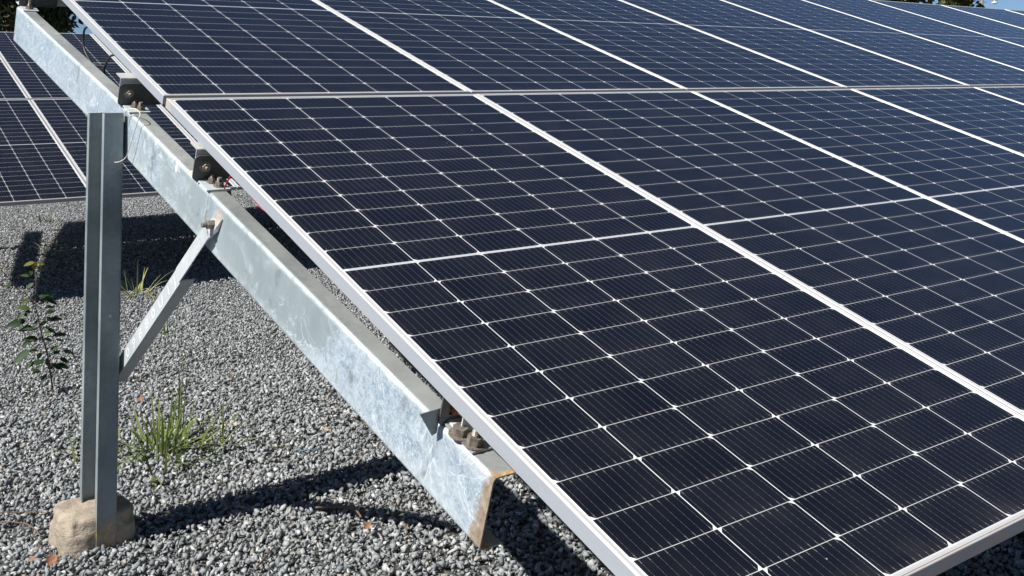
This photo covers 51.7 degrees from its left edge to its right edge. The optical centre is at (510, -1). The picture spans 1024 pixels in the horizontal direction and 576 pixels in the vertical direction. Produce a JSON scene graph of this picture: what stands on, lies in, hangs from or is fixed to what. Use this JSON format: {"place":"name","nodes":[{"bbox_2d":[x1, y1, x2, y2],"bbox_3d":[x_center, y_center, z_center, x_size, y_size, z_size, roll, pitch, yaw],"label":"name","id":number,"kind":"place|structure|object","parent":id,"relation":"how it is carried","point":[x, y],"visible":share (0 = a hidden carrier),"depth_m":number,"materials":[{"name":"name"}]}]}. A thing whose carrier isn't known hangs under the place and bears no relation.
{"place":"outdoors","nodes":[
{"label":"outdoors","id":0,"kind":"place"},
{"bbox_2d":[401,355,413,366],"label":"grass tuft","id":1,"kind":"object","parent":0,"point":[404,357],"visible":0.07,"depth_m":5.48,"materials":[{"name":"green plant"}]},
{"bbox_2d":[0,189,1023,575],"bbox_3d":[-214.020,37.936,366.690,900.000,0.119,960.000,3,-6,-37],"label":"ground","id":2,"kind":"structure","parent":0,"point":[482,566],"depth_m":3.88,"materials":[{"name":"stone"}]},
{"bbox_2d":[0,521,40,536],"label":"twig","id":3,"kind":"object","parent":2,"relation":"on","point":[23,523],"visible":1,"depth_m":3.41,"materials":[{"name":"brown wood"}]},
{"bbox_2d":[0,512,43,512],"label":"twig","id":4,"kind":"object","parent":2,"relation":"on","point":[21,512],"visible":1,"depth_m":3.50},
{"bbox_2d":[0,261,74,392],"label":"sapling","id":5,"kind":"object","parent":2,"relation":"on","point":[23,354],"visible":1,"depth_m":5.11,"materials":[{"name":"green plant"}]},
{"bbox_2d":[0,0,83,32],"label":"leafy tree","id":6,"kind":"object","parent":2,"relation":"on","point":[57,19],"visible":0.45,"depth_m":17.46,"materials":[{"name":"green plant"}]},
{"bbox_2d":[29,212,61,223],"bbox_3d":[-5.363,2.514,12.216,0.396,0.159,0.307,1,-6,-22],"label":"grass tuft","id":7,"kind":"object","parent":2,"relation":"on","point":[39,218],"visible":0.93,"depth_m":12.18,"materials":[{"name":"green plant"}]},
{"bbox_2d":[31,239,64,252],"bbox_3d":[-4.323,2.271,9.854,0.298,0.190,0.341,0,-5,-14],"label":"grass tuft","id":8,"kind":"object","parent":2,"relation":"on","point":[44,249],"visible":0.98,"depth_m":9.86,"materials":[{"name":"green plant"}]},
{"bbox_2d":[46,554,56,565],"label":"dead leaf","id":9,"kind":"object","parent":2,"relation":"on","point":[51,559],"visible":1,"depth_m":3.11,"materials":[{"name":"orange plant"}]},
{"bbox_2d":[48,495,135,560],"bbox_3d":[-1.329,1.720,3.344,0.241,0.242,0.240,3,-6,-37],"label":"concrete footing","id":10,"kind":"object","parent":2,"relation":"on","point":[72,530],"visible":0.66,"depth_m":3.27,"materials":[{"name":"beige concrete"}]},
{"bbox_2d":[80,113,123,549],"bbox_3d":[-1.312,1.153,3.379,0.062,1.574,0.190,3,-6,-37],"label":"steel post","id":11,"kind":"object","parent":10,"relation":"in","point":[100,358],"visible":0.95,"depth_m":3.35,"materials":[{"name":"metal"}]},
{"bbox_2d":[14,6,515,550],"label":"support beam","id":12,"kind":"structure","parent":11,"relation":"on","point":[384,392],"depth_m":2.46,"materials":[{"name":"silver metal"}]},
{"bbox_2d":[19,0,57,11],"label":"purlin cleat","id":13,"kind":"object","parent":12,"relation":"attached to","point":[29,5],"visible":1,"depth_m":4.39,"materials":[{"name":"metal"}]},
{"bbox_2d":[16,0,67,6],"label":"purlin","id":14,"kind":"object","parent":12,"relation":"on","point":[61,3],"visible":0.06,"depth_m":4.46,"materials":[{"name":"silver metal"}]},
{"bbox_2d":[62,0,469,104],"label":"solar panel","id":15,"kind":"object","parent":14,"relation":"on","point":[161,50],"visible":0.89,"depth_m":3.92,"materials":[{"name":"blue"}]},
{"bbox_2d":[82,26,103,66],"bbox_3d":[-1.568,0.171,3.967,0.162,0.173,0.025,-5,-7,39],"label":"cable","id":16,"kind":"object","parent":15,"relation":"hanging from","point":[83,45],"visible":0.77,"depth_m":4.00,"materials":[{"name":"black rubber"}]},
{"bbox_2d":[103,54,114,75],"bbox_3d":[-1.420,0.247,3.755,0.040,0.114,0.138,3,-6,-37],"label":"cable","id":17,"kind":"object","parent":15,"relation":"hanging from","point":[106,62],"visible":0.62,"depth_m":3.76,"materials":[{"name":"black rubber"}]},
{"bbox_2d":[315,0,685,94],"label":"solar panel","id":18,"kind":"object","parent":14,"relation":"on","point":[475,47],"visible":0.82,"depth_m":4.68,"materials":[{"name":"blue"}]},
{"bbox_2d":[491,0,845,90],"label":"solar panel","id":19,"kind":"object","parent":14,"relation":"on","point":[687,58],"visible":0.82,"depth_m":5.43,"materials":[{"name":"blue"}]},
{"bbox_2d":[621,0,968,88],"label":"solar panel","id":20,"kind":"object","parent":14,"relation":"on","point":[848,66],"visible":0.82,"depth_m":6.18,"materials":[{"name":"blue"}]},
{"bbox_2d":[723,0,1023,86],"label":"solar panel","id":21,"kind":"object","parent":14,"relation":"on","point":[969,69],"visible":0.82,"depth_m":6.97,"materials":[{"name":"blue"}]},
{"bbox_2d":[805,0,1023,69],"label":"solar panel","id":22,"kind":"object","parent":14,"relation":"on","point":[981,45],"visible":0.92,"depth_m":7.99,"materials":[{"name":"blue"}]},
{"bbox_2d":[871,0,1023,45],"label":"solar panel","id":23,"kind":"object","parent":14,"relation":"on","point":[983,25],"visible":0.87,"depth_m":8.99,"materials":[{"name":"blue"}]},
{"bbox_2d":[943,5,1023,27],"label":"solar panel","id":24,"kind":"object","parent":14,"relation":"on","point":[1009,17],"visible":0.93,"depth_m":9.85,"materials":[{"name":"blue"}]},
{"bbox_2d":[1005,9,1023,14],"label":"solar panel","id":25,"kind":"object","parent":14,"relation":"on","point":[1020,11],"visible":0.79,"depth_m":10.53,"materials":[{"name":"blue"}]},
{"bbox_2d":[113,73,140,102],"bbox_3d":[3.224,0.526,6.840,11.300,0.088,0.052,3,13,-37],"label":"purlin","id":26,"kind":"object","parent":12,"relation":"on","point":[128,78],"visible":0.12,"depth_m":3.44,"materials":[{"name":"silver metal"}]},
{"bbox_2d":[114,108,140,162],"bbox_3d":[-1.203,0.429,3.335,0.134,0.171,0.026,-5,-7,39],"label":"wire loop","id":27,"kind":"object","parent":12,"relation":"attached to","point":[133,133],"visible":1,"depth_m":3.33,"materials":[{"name":"silver metal"}]},
{"bbox_2d":[118,83,160,112],"bbox_3d":[-1.190,0.320,3.435,0.150,0.076,0.078,3,13,-37],"label":"purlin cleat","id":28,"kind":"object","parent":12,"relation":"attached to","point":[138,96],"visible":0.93,"depth_m":3.44,"materials":[{"name":"metal"}]},
{"bbox_2d":[119,209,222,381],"bbox_3d":[-1.029,0.898,3.122,0.060,0.612,0.850,3,-6,-37],"label":"diagonal brace","id":29,"kind":"object","parent":12,"relation":"attached to","point":[167,301],"visible":0.98,"depth_m":3.10,"materials":[{"name":"metal"}]},
{"bbox_2d":[186,142,210,176],"bbox_3d":[3.614,0.688,6.358,11.300,0.088,0.052,3,13,-37],"label":"purlin","id":30,"kind":"object","parent":12,"relation":"on","point":[200,148],"visible":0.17,"depth_m":2.95,"materials":[{"name":"silver metal"}]},
{"bbox_2d":[853,87,1023,154],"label":"solar panel","id":31,"kind":"object","parent":30,"relation":"on","point":[998,120],"visible":0.93,"depth_m":5.23,"materials":[{"name":"blue"}]},
{"bbox_2d":[192,155,233,190],"bbox_3d":[-0.802,0.482,2.952,0.150,0.076,0.078,3,13,-37],"label":"purlin cleat","id":32,"kind":"object","parent":12,"relation":"attached to","point":[210,173],"visible":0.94,"depth_m":2.94,"materials":[{"name":"metal"}]},
{"bbox_2d":[420,397,492,453],"bbox_3d":[-0.066,0.801,2.017,0.194,0.108,0.112,3,13,-37],"label":"purlin cleat","id":33,"kind":"object","parent":12,"relation":"attached to","point":[473,441],"visible":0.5,"depth_m":2.00,"materials":[{"name":"metal"}]},
{"bbox_2d":[448,417,472,430],"bbox_3d":[4.407,1.013,5.409,11.300,0.088,0.052,3,13,-37],"label":"purlin","id":34,"kind":"object","parent":12,"relation":"on","point":[462,420],"visible":0.15,"depth_m":2.02,"materials":[{"name":"silver metal"}]},
{"bbox_2d":[165,94,1023,575],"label":"solar panel","id":35,"kind":"object","parent":34,"relation":"on","point":[621,376],"visible":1,"depth_m":2.21,"materials":[{"name":"blue glass"}]},
{"bbox_2d":[224,175,263,210],"bbox_3d":[-0.683,0.513,2.761,0.027,0.103,0.311,4,-7,-42],"label":"cable","id":36,"kind":"object","parent":35,"relation":"hanging from","point":[230,176],"visible":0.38,"depth_m":2.86,"materials":[{"name":"plastic"}]},
{"bbox_2d":[476,91,1023,415],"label":"solar panel","id":37,"kind":"object","parent":34,"relation":"on","point":[938,284],"visible":0.92,"depth_m":3.25,"materials":[{"name":"blue"}]},
{"bbox_2d":[693,89,1023,240],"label":"solar panel","id":38,"kind":"object","parent":34,"relation":"on","point":[979,179],"visible":0.9,"depth_m":4.31,"materials":[{"name":"blue"}]},
{"bbox_2d":[976,86,1023,103],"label":"solar panel","id":39,"kind":"object","parent":34,"relation":"on","point":[1015,93],"visible":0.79,"depth_m":5.96,"materials":[{"name":"blue"}]},
{"bbox_2d":[121,263,166,298],"bbox_3d":[-2.830,2.173,8.174,0.563,0.348,0.610,0,-5,-7],"label":"grass tuft","id":40,"kind":"object","parent":2,"relation":"on","point":[137,288],"visible":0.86,"depth_m":8.16,"materials":[{"name":"green plant"}]},
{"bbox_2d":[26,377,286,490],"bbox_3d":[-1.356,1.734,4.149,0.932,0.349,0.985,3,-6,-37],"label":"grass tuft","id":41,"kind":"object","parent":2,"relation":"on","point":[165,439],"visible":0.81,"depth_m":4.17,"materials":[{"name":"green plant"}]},
{"bbox_2d":[138,352,200,435],"bbox_3d":[-1.456,1.603,4.297,0.490,0.405,0.258,-4,-6,31],"label":"grass tuft","id":42,"kind":"object","parent":2,"relation":"on","point":[179,414],"visible":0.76,"depth_m":4.33,"materials":[{"name":"green plant"}]},
{"bbox_2d":[159,325,180,335],"bbox_3d":[-2.189,2.058,6.660,0.152,0.106,0.150,-3,-6,23],"label":"grass tuft","id":43,"kind":"object","parent":2,"relation":"on","point":[165,332],"visible":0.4,"depth_m":6.59,"materials":[{"name":"green plant"}]},
{"bbox_2d":[256,546,274,567],"bbox_3d":[-0.727,1.655,3.142,0.010,0.011,0.139,-2,-5,9],"label":"twig","id":44,"kind":"object","parent":2,"relation":"on","point":[262,560],"visible":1,"depth_m":3.12,"materials":[{"name":"beige wood"}]},
{"bbox_2d":[299,446,320,451],"bbox_3d":[-0.778,1.741,4.088,0.084,0.015,0.027,0,-5,-15],"label":"plastic strip","id":45,"kind":"object","parent":2,"relation":"on","point":[311,449],"visible":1,"depth_m":4.08,"materials":[{"name":"plastic"}]},
{"bbox_2d":[315,505,361,517],"bbox_3d":[-0.558,1.680,3.482,0.186,0.015,0.046,-4,-6,27],"label":"twig","id":46,"kind":"object","parent":2,"relation":"on","point":[354,509],"visible":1,"depth_m":3.50,"materials":[{"name":"brown wood"}]},
{"bbox_2d":[364,522,370,528],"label":"dead leaf","id":47,"kind":"object","parent":2,"relation":"on","point":[367,525],"visible":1,"depth_m":3.32,"materials":[{"name":"brown plant"}]},
{"bbox_2d":[881,0,985,7],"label":"leafy tree","id":48,"kind":"object","parent":2,"relation":"on","point":[967,3],"visible":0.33,"depth_m":36.34,"materials":[{"name":"green plant"}]},
{"bbox_2d":[975,0,997,4],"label":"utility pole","id":49,"kind":"object","parent":2,"relation":"on","point":[994,2],"visible":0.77,"depth_m":54.50,"materials":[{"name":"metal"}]},
{"bbox_2d":[5,0,1023,34],"label":"sky","id":50,"kind":"structure","parent":0,"point":[1002,4],"materials":[{"name":"blue"}]},
{"label":"purlin","id":51,"kind":"object","parent":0,"visible":0},
{"bbox_2d":[0,99,85,205],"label":"solar panel","id":52,"kind":"object","parent":51,"relation":"on","point":[37,166],"visible":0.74,"depth_m":8.57,"materials":[{"name":"blue"}]},
{"label":"purlin","id":53,"kind":"object","parent":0,"visible":0},
{"bbox_2d":[31,99,235,197],"bbox_3d":[-3.426,1.270,9.426,1.137,0.030,2.311,3,13,-37],"label":"solar panel","id":54,"kind":"object","parent":53,"relation":"on","point":[65,120],"visible":0.44,"depth_m":9.45,"materials":[{"name":"blue"}]},
{"bbox_2d":[159,104,243,189],"bbox_3d":[-2.508,1.318,10.118,1.137,0.030,2.311,3,13,-37],"label":"solar panel","id":55,"kind":"object","parent":53,"relation":"on","point":[191,137],"visible":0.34,"depth_m":9.96,"materials":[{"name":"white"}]},
{"label":"purlin","id":56,"kind":"object","parent":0,"visible":0},
{"bbox_2d":[0,57,28,99],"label":"solar panel","id":57,"kind":"object","parent":56,"relation":"on","point":[10,88],"visible":1,"depth_m":10.22,"materials":[{"name":"blue"}]},
{"bbox_2d":[0,32,126,100],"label":"solar panel","id":58,"kind":"object","parent":56,"relation":"on","point":[34,80],"visible":0.53,"depth_m":11.09,"materials":[{"name":"blue"}]},
{"bbox_2d":[92,34,130,72],"bbox_3d":[-3.848,0.730,11.939,1.137,0.030,2.311,3,13,-37],"label":"solar panel","id":59,"kind":"object","parent":56,"relation":"on","point":[110,53],"visible":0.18,"depth_m":11.89,"materials":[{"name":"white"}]}
]}

